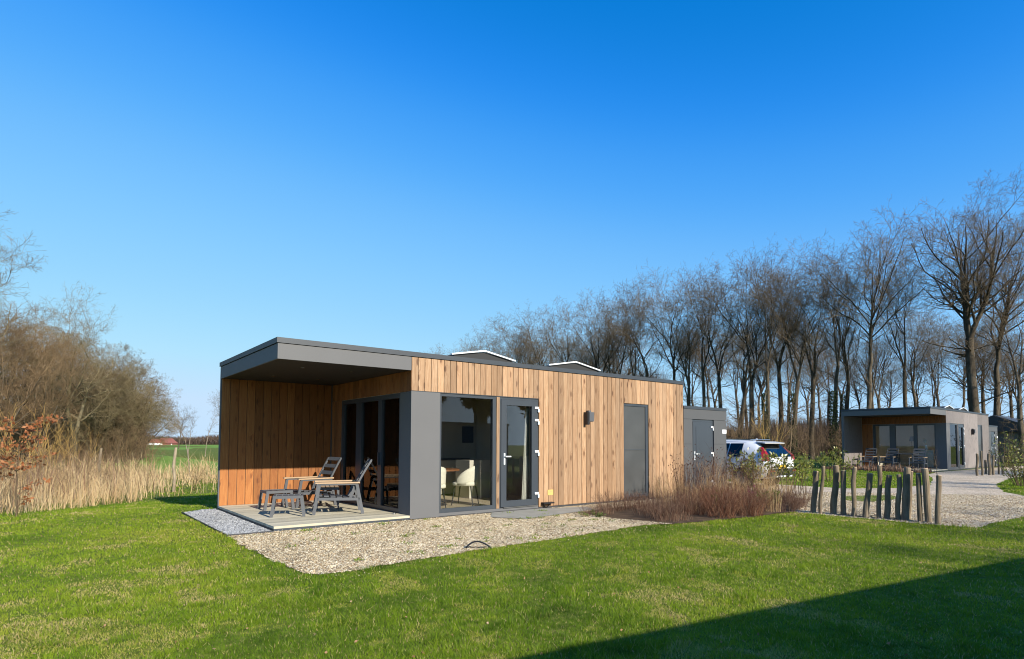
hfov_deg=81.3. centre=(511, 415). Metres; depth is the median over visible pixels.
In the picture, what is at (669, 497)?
dry perennial
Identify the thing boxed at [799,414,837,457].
bare shrub
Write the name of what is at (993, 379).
bare tree
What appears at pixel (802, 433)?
bare shrub
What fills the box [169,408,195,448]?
bare tree
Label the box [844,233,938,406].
bare tree
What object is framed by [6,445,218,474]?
field
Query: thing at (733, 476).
seedhead plant
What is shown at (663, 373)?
woodland understorey
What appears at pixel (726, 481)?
straw clump
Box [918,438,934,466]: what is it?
chair
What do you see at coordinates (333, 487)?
side table
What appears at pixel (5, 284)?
bare tree
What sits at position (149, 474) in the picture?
bare shrub
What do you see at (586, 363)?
bare tree
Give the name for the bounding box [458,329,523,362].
bare tree
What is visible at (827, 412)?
bare tree
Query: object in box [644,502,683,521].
dry perennial
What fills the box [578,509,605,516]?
plant
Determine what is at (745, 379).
bare tree
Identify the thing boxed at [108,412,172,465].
bare shrub
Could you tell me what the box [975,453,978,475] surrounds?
stake
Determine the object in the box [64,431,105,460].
bare shrub
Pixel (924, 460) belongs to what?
lounge chair
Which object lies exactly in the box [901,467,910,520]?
stake
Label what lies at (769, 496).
hellebore
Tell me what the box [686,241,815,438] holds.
bare tree
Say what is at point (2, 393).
bare tree
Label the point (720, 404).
bare tree
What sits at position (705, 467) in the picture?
seedhead plant
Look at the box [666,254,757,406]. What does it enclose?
bare tree
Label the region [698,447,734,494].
seedhead plant
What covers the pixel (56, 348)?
bare tree
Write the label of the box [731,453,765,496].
seedhead plant
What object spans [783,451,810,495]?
laurel bush
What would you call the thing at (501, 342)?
bare tree
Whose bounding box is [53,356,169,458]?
bare tree
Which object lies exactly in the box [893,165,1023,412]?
bare tree
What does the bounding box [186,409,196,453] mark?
young birch
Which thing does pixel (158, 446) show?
bare shrub
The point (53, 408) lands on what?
bare tree
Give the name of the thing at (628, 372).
bare tree
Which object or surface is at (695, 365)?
bare tree
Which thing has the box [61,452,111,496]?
bare shrub
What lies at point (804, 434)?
woodland understorey
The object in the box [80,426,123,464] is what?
bare shrub
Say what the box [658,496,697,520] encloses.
dry perennial
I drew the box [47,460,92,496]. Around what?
bare shrub
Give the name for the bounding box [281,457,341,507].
lounge chair
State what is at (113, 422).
bare tree
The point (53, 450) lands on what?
golden shrub
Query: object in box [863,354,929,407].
bare tree
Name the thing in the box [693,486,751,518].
dry grass clump
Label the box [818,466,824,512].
stake
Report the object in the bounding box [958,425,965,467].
door
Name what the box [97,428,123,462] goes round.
bare shrub
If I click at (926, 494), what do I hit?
stake
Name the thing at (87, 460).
bare shrub
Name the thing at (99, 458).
fence post
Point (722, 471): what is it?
seedhead plant
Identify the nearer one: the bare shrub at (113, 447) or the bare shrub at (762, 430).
the bare shrub at (113, 447)
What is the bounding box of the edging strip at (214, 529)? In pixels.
[181,512,273,536]
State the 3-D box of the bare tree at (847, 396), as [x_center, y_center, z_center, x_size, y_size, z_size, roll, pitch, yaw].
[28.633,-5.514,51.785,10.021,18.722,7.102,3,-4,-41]
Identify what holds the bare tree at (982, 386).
on the ground at (212, 453)
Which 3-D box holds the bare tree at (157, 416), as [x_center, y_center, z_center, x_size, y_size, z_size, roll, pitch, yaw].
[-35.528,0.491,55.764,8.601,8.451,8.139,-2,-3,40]
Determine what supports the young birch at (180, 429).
on the ground at (212, 453)
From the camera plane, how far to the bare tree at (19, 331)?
29.66 m
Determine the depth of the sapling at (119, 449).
18.35 m
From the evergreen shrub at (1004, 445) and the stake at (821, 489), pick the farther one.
the evergreen shrub at (1004, 445)
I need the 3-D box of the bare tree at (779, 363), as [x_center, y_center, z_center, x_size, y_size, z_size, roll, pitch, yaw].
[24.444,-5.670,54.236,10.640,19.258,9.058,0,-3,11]
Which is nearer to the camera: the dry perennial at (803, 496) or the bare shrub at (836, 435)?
the dry perennial at (803, 496)
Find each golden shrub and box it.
[0,404,54,483]
[0,409,28,480]
[2,409,48,483]
[22,404,66,474]
[44,417,78,479]
[53,418,84,469]
[67,424,99,464]
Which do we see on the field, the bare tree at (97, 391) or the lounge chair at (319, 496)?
the bare tree at (97, 391)
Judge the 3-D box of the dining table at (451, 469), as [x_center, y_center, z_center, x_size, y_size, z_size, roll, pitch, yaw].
[-1.598,1.487,12.461,1.000,0.750,1.000,2,-3,-38]
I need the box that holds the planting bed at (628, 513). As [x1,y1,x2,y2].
[572,495,805,523]
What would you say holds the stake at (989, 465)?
on the driveway
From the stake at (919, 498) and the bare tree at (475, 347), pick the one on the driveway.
the stake at (919, 498)
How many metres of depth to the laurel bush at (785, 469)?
16.18 m
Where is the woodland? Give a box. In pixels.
[1,415,151,460]
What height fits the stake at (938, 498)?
0.912 m
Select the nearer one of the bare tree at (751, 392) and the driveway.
the driveway
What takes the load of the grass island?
on the driveway
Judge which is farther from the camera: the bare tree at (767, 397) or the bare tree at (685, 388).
the bare tree at (685, 388)
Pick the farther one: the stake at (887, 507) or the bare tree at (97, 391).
the bare tree at (97, 391)
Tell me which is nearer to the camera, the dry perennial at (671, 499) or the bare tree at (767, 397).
the dry perennial at (671, 499)
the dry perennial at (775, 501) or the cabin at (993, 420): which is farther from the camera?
the cabin at (993, 420)
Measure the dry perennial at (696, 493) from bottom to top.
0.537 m
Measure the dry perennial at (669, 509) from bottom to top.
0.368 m
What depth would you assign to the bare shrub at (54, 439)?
37.38 m
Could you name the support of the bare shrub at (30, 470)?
on the ground at (212, 453)
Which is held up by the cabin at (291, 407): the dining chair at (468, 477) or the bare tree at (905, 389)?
the dining chair at (468, 477)
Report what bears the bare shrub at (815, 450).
on the ground at (212, 453)
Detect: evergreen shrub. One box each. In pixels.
[988,431,1023,466]
[991,431,1023,485]
[1008,439,1023,484]
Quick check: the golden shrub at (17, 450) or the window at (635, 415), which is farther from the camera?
the golden shrub at (17, 450)
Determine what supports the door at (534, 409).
in the cabin at (291, 407)
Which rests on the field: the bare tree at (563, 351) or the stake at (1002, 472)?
the bare tree at (563, 351)
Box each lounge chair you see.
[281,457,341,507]
[312,459,371,514]
[859,448,877,466]
[879,448,899,467]
[908,448,927,467]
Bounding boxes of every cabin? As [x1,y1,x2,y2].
[217,337,726,530]
[841,405,997,471]
[988,415,1023,461]
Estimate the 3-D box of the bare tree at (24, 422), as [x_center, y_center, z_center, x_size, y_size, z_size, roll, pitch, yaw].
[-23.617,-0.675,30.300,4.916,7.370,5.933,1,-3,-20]
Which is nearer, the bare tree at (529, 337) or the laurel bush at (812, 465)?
the laurel bush at (812, 465)
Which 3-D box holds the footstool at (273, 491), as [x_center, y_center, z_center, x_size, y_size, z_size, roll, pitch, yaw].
[-4.636,1.649,11.724,0.591,0.374,0.430,2,-3,-38]
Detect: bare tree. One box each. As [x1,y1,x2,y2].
[0,202,54,412]
[0,280,143,464]
[0,300,81,456]
[0,301,138,463]
[0,314,93,464]
[0,317,102,462]
[0,320,77,456]
[0,331,98,467]
[0,335,114,462]
[0,353,162,462]
[31,334,153,461]
[38,337,180,460]
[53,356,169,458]
[55,341,183,461]
[75,355,171,462]
[75,368,193,462]
[120,377,172,458]
[143,389,197,455]
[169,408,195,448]
[206,389,219,432]
[424,343,474,353]
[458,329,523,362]
[459,333,506,353]
[471,317,544,363]
[486,302,566,365]
[492,311,562,364]
[498,298,585,365]
[522,297,609,364]
[525,333,576,365]
[541,335,604,363]
[549,293,628,373]
[556,326,624,372]
[557,287,662,372]
[560,282,661,373]
[569,335,622,373]
[575,324,656,374]
[590,276,685,379]
[590,308,668,376]
[609,267,662,377]
[619,264,713,400]
[640,267,741,405]
[663,316,699,402]
[664,324,731,405]
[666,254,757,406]
[669,309,740,406]
[671,261,776,407]
[679,319,751,419]
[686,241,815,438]
[691,257,815,438]
[713,325,776,431]
[714,309,761,422]
[722,250,843,446]
[725,237,825,440]
[735,328,789,437]
[736,237,857,457]
[736,325,795,423]
[740,248,858,458]
[760,301,815,447]
[772,341,849,453]
[772,342,817,448]
[789,230,891,459]
[790,194,944,408]
[791,336,855,454]
[795,327,849,426]
[798,243,900,456]
[803,327,880,428]
[822,304,913,408]
[824,353,894,409]
[828,303,921,407]
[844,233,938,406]
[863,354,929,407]
[879,285,958,406]
[887,328,942,406]
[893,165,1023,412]
[907,331,961,406]
[909,298,964,406]
[915,202,1023,415]
[919,322,1003,407]
[932,314,1019,410]
[946,299,1023,413]
[947,257,1023,463]
[962,337,1023,415]
[974,322,1023,419]
[981,323,1023,417]
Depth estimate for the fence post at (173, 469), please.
19.41 m
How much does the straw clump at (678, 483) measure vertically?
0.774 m
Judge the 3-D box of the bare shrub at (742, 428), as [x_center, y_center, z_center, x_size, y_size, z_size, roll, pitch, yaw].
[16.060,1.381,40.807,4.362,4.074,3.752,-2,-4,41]
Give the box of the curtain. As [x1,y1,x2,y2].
[521,406,528,498]
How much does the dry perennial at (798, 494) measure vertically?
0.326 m
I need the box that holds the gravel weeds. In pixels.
[285,509,657,561]
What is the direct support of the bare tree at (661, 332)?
on the ground at (212, 453)
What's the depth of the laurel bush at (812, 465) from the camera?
21.99 m
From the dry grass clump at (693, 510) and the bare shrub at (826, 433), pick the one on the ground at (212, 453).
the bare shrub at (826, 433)
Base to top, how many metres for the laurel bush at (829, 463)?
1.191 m
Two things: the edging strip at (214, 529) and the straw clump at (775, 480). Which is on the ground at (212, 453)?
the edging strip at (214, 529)
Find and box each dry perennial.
[577,502,605,515]
[588,499,618,514]
[590,493,629,511]
[594,491,632,510]
[607,490,637,510]
[618,492,651,507]
[620,489,650,508]
[628,494,671,515]
[630,491,663,512]
[630,493,660,509]
[639,502,674,519]
[643,501,686,519]
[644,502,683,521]
[648,498,688,519]
[650,490,687,512]
[657,489,688,512]
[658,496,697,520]
[666,490,714,515]
[677,484,718,504]
[681,491,731,515]
[716,491,767,516]
[727,489,772,511]
[744,490,789,509]
[769,495,802,511]
[782,493,809,510]
[784,492,811,502]
[787,488,811,502]
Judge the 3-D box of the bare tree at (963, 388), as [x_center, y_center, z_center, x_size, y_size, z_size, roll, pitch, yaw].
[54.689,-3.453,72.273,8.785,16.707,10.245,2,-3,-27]
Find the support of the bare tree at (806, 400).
on the ground at (212, 453)
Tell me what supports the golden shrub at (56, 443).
on the ground at (212, 453)
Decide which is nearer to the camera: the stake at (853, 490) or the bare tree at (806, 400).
the stake at (853, 490)
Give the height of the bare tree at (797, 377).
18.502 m
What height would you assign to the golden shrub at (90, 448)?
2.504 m
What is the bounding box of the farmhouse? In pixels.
[160,438,176,444]
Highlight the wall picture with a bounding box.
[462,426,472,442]
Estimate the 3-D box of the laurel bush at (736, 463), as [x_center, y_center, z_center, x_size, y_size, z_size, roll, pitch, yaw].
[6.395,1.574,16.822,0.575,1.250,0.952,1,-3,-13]
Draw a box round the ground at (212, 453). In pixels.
[0,445,1023,658]
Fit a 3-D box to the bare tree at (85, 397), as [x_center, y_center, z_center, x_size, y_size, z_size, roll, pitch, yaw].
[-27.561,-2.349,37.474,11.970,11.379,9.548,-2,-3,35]
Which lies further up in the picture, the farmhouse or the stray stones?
the farmhouse
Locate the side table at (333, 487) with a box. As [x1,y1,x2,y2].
[316,485,338,509]
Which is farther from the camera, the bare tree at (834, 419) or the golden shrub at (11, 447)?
the bare tree at (834, 419)
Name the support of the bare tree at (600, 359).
on the ground at (212, 453)
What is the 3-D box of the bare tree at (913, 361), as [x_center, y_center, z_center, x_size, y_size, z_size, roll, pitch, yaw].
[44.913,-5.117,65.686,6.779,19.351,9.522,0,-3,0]
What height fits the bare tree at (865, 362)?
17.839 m
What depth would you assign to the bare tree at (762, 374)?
75.98 m
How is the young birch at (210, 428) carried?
on the field
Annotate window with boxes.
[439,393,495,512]
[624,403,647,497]
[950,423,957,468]
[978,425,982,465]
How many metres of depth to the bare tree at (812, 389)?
50.91 m
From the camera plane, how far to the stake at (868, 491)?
11.37 m
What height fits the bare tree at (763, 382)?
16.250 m
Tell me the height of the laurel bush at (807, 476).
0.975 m
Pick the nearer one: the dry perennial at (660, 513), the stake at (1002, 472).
the dry perennial at (660, 513)
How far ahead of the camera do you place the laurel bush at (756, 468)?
16.49 m
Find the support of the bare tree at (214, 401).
on the field
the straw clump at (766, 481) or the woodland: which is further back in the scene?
the woodland
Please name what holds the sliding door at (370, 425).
in the cabin at (291, 407)
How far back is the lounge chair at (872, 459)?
31.09 m
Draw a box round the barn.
[149,439,160,444]
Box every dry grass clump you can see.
[667,490,717,514]
[683,485,748,510]
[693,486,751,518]
[694,483,752,509]
[714,485,763,512]
[723,491,779,516]
[734,494,771,511]
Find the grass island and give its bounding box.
[846,495,901,500]
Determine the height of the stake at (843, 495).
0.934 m
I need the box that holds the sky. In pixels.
[0,0,1023,437]
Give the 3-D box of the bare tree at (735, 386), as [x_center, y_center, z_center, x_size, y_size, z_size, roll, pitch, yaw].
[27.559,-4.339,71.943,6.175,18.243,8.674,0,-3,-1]
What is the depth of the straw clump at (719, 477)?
14.75 m
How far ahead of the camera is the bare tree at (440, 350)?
112.87 m
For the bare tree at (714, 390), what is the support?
on the ground at (212, 453)
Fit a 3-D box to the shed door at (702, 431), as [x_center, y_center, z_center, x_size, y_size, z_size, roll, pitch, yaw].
[5.246,1.139,16.308,0.925,1.937,0.116,2,-3,-38]
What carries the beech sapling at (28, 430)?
on the ground at (212, 453)
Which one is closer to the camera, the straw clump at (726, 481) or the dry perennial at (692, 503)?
the dry perennial at (692, 503)
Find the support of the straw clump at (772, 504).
on the planting bed at (628, 513)
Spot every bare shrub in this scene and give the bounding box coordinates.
[0,445,36,499]
[0,452,37,507]
[5,429,43,466]
[5,442,66,488]
[6,458,47,504]
[16,413,87,465]
[30,453,83,499]
[47,427,90,460]
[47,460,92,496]
[56,421,103,462]
[56,437,117,483]
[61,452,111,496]
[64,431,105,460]
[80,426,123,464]
[87,459,126,489]
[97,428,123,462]
[103,426,147,463]
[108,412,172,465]
[111,450,147,490]
[126,425,184,466]
[136,463,163,490]
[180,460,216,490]
[726,407,759,438]
[726,408,775,440]
[745,420,775,438]
[752,386,793,444]
[755,408,813,455]
[777,422,822,457]
[786,427,808,453]
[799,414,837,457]
[802,432,833,460]
[814,417,841,449]
[821,425,841,460]
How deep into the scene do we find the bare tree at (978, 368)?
65.76 m
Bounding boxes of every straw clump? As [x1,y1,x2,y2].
[650,478,670,501]
[652,473,678,507]
[670,471,690,500]
[679,482,702,508]
[693,474,711,492]
[696,464,726,497]
[697,460,727,488]
[721,472,744,499]
[747,464,778,492]
[752,462,784,493]
[756,473,786,511]
[781,476,794,497]
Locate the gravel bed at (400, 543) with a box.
[227,499,651,573]
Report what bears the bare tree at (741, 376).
on the ground at (212, 453)
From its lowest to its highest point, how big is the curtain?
2.200 m
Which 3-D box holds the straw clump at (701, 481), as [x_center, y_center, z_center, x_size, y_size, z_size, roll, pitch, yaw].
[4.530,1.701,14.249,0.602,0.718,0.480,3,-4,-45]
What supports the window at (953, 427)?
in the cabin at (957, 438)
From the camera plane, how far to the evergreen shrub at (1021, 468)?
18.20 m
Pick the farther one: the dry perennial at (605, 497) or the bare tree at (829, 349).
the bare tree at (829, 349)
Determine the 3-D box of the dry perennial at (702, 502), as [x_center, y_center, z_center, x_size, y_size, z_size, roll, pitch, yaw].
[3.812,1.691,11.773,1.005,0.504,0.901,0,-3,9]
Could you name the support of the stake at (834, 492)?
on the driveway
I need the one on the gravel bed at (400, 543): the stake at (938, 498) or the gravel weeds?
the gravel weeds
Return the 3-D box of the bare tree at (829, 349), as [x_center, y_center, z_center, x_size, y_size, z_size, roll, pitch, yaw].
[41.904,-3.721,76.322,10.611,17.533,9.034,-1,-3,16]
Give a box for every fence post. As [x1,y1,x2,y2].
[97,448,102,488]
[172,447,176,491]
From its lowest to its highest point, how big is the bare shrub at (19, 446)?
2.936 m
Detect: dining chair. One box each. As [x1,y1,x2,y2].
[441,467,445,507]
[451,465,478,505]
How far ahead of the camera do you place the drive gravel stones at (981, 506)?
13.08 m
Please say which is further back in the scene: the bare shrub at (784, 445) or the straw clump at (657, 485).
the bare shrub at (784, 445)
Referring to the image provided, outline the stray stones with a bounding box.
[219,524,651,578]
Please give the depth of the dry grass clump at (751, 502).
11.96 m
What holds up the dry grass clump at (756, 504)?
on the planting bed at (628, 513)
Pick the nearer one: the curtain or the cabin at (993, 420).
the curtain
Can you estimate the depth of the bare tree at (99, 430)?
42.10 m
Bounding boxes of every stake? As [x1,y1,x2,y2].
[810,471,818,512]
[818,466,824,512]
[830,465,839,514]
[840,470,845,515]
[851,467,856,515]
[862,473,872,516]
[876,465,881,517]
[883,475,891,518]
[895,474,901,519]
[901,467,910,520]
[909,471,912,519]
[916,473,922,521]
[921,468,931,522]
[935,475,941,524]
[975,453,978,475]
[980,451,983,474]
[984,460,986,473]
[987,453,991,474]
[991,455,994,474]
[997,457,999,473]
[1001,456,1003,474]
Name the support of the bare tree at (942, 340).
on the ground at (212, 453)
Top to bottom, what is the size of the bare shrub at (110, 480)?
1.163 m
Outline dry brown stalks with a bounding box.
[0,432,170,509]
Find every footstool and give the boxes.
[257,489,294,510]
[270,494,305,517]
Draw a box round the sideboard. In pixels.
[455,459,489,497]
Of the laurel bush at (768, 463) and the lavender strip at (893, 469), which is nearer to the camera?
the laurel bush at (768, 463)
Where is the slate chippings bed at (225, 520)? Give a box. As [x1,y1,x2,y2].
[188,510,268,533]
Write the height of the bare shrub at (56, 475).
1.395 m
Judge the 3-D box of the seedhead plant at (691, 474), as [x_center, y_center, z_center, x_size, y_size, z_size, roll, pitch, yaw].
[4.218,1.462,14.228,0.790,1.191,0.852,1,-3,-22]
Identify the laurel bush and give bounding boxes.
[727,450,747,490]
[729,453,755,484]
[740,447,767,486]
[748,456,767,487]
[764,453,788,488]
[768,452,786,492]
[772,454,805,493]
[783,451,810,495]
[798,460,812,493]
[808,456,824,474]
[819,450,837,481]
[830,447,848,478]
[841,456,862,480]
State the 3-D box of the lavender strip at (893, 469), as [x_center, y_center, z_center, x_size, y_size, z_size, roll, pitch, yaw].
[17.451,2.449,28.532,0.872,0.427,4.834,2,-3,-27]
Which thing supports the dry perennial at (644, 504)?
on the planting bed at (628, 513)
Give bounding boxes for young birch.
[158,396,189,478]
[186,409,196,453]
[205,407,217,456]
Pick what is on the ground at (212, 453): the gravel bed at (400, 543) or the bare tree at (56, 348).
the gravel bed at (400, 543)
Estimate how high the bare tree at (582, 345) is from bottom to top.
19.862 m
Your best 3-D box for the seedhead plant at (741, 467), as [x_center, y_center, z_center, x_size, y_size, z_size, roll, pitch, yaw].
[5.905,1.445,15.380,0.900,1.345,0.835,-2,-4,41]
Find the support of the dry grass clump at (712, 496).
on the planting bed at (628, 513)
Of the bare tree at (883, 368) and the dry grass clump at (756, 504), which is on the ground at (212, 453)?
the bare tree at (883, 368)
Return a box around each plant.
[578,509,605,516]
[668,449,701,497]
[670,453,703,496]
[670,454,708,494]
[684,442,722,488]
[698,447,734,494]
[707,452,741,489]
[718,458,751,497]
[727,447,755,489]
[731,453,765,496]
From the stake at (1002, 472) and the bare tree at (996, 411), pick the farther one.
the bare tree at (996, 411)
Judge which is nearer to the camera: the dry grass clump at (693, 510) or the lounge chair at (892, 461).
the dry grass clump at (693, 510)
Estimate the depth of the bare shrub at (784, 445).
41.71 m
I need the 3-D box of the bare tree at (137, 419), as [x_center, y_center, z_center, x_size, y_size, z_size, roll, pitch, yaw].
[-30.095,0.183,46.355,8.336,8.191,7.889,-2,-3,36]
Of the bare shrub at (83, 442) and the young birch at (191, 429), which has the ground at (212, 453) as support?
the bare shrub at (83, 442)
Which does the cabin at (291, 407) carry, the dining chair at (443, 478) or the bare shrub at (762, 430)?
the dining chair at (443, 478)
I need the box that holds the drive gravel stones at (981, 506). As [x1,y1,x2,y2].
[794,492,1023,526]
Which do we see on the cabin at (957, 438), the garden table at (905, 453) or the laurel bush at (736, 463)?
the garden table at (905, 453)
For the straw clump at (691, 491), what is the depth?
12.35 m
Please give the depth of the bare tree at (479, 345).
99.09 m
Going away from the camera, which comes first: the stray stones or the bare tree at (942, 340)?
the stray stones
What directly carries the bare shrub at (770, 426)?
on the ground at (212, 453)
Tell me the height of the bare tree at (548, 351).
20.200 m
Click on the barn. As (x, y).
(155, 443)
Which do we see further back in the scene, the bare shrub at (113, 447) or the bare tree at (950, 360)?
the bare tree at (950, 360)
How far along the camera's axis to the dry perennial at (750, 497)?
12.08 m
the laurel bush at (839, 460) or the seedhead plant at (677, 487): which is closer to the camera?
the seedhead plant at (677, 487)
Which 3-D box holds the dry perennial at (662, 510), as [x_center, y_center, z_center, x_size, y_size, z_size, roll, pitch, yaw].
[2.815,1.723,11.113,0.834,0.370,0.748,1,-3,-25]
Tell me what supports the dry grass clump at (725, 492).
on the planting bed at (628, 513)
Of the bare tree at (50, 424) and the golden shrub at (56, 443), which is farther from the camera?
the bare tree at (50, 424)
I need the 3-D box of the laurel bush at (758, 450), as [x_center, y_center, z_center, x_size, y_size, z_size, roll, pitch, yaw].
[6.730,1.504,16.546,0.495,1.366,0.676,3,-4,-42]
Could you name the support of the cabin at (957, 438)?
on the ground at (212, 453)
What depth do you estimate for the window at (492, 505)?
11.90 m
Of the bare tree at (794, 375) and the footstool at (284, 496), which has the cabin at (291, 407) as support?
the footstool at (284, 496)
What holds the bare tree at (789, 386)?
on the ground at (212, 453)
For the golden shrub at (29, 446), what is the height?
2.845 m
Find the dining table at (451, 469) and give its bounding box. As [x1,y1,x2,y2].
[441,468,459,505]
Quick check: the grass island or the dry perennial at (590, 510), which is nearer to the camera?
the dry perennial at (590, 510)
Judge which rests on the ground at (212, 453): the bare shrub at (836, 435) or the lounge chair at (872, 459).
the bare shrub at (836, 435)
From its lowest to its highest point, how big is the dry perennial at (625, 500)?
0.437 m
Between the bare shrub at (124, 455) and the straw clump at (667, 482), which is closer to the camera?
the straw clump at (667, 482)
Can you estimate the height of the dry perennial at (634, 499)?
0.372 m
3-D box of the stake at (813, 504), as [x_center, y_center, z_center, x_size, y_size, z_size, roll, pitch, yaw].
[6.146,1.577,12.125,0.176,0.913,0.127,0,-3,7]
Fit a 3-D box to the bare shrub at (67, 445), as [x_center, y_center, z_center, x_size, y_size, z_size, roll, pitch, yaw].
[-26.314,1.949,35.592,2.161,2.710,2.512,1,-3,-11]
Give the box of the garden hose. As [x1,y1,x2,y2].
[466,541,491,548]
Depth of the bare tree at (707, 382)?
71.38 m
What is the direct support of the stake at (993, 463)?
on the driveway
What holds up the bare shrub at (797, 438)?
on the ground at (212, 453)
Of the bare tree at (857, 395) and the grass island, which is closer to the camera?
the grass island
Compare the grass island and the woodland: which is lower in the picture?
the grass island
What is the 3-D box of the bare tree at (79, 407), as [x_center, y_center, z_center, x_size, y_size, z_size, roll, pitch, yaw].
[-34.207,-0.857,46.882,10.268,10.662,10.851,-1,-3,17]
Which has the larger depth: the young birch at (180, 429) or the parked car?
the young birch at (180, 429)
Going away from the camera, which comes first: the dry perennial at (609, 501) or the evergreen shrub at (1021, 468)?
the dry perennial at (609, 501)
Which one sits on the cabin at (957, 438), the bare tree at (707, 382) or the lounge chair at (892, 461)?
the lounge chair at (892, 461)
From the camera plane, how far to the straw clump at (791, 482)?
15.17 m
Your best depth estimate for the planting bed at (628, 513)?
11.37 m
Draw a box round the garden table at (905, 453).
[893,453,918,468]
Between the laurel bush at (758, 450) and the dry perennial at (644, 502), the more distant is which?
the laurel bush at (758, 450)
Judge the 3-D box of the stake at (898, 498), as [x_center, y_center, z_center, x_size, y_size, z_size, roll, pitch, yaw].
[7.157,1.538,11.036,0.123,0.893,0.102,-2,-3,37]
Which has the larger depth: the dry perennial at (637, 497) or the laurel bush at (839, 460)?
the laurel bush at (839, 460)
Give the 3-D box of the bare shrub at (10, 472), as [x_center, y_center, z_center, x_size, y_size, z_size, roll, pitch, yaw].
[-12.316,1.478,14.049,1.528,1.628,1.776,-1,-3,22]
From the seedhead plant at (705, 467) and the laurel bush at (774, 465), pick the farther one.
the laurel bush at (774, 465)
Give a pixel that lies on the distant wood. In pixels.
(211, 440)
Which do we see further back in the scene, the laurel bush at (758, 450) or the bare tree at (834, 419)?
the bare tree at (834, 419)
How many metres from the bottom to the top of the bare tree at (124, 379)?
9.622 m
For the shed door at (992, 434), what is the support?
in the cabin at (957, 438)
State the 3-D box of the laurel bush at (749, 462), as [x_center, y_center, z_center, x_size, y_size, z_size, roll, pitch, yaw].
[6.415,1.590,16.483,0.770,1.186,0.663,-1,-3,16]
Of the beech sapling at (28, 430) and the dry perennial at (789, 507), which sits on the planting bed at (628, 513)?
the dry perennial at (789, 507)
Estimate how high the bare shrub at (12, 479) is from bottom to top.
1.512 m
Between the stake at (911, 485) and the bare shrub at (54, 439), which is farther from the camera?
the bare shrub at (54, 439)
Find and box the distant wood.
[148,434,218,444]
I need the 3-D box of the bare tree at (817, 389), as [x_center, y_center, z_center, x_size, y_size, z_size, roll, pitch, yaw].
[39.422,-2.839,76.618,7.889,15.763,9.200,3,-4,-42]
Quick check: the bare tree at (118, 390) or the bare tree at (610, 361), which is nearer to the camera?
the bare tree at (118, 390)
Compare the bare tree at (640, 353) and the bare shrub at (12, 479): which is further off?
the bare tree at (640, 353)
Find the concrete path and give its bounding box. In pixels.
[491,507,591,518]
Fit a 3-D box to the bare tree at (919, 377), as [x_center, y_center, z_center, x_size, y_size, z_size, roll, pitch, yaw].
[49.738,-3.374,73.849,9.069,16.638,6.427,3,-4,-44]
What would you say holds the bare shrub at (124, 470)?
on the ground at (212, 453)
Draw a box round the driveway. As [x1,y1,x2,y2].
[728,466,1023,526]
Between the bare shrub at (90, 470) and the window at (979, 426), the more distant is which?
the window at (979, 426)
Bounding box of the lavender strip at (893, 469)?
[825,463,934,472]
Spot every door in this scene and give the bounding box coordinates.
[341,393,399,512]
[500,399,538,506]
[693,422,713,491]
[873,423,936,468]
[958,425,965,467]
[991,433,995,465]
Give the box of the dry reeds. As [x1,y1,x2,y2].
[0,446,217,514]
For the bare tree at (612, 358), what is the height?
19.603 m
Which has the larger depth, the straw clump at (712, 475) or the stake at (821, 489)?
the straw clump at (712, 475)
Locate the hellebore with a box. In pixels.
[756,489,782,504]
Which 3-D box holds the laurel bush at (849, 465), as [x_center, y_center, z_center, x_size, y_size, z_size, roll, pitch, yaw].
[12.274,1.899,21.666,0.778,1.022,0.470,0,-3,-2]
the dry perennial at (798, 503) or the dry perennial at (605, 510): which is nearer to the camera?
the dry perennial at (605, 510)
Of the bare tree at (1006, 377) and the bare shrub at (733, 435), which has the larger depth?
the bare tree at (1006, 377)
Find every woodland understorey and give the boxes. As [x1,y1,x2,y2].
[616,364,672,379]
[726,415,1023,456]
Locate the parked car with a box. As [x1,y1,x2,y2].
[726,438,795,487]
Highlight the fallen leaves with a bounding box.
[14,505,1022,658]
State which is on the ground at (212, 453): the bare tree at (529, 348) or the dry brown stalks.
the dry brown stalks
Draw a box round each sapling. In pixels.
[0,414,62,516]
[108,407,131,487]
[776,358,807,451]
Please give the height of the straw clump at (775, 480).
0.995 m
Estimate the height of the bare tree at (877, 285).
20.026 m
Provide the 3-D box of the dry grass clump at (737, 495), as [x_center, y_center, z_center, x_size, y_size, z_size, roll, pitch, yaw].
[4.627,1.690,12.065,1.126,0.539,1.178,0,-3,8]
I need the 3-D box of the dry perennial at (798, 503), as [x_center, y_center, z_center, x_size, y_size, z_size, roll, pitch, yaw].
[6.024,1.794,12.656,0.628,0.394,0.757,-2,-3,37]

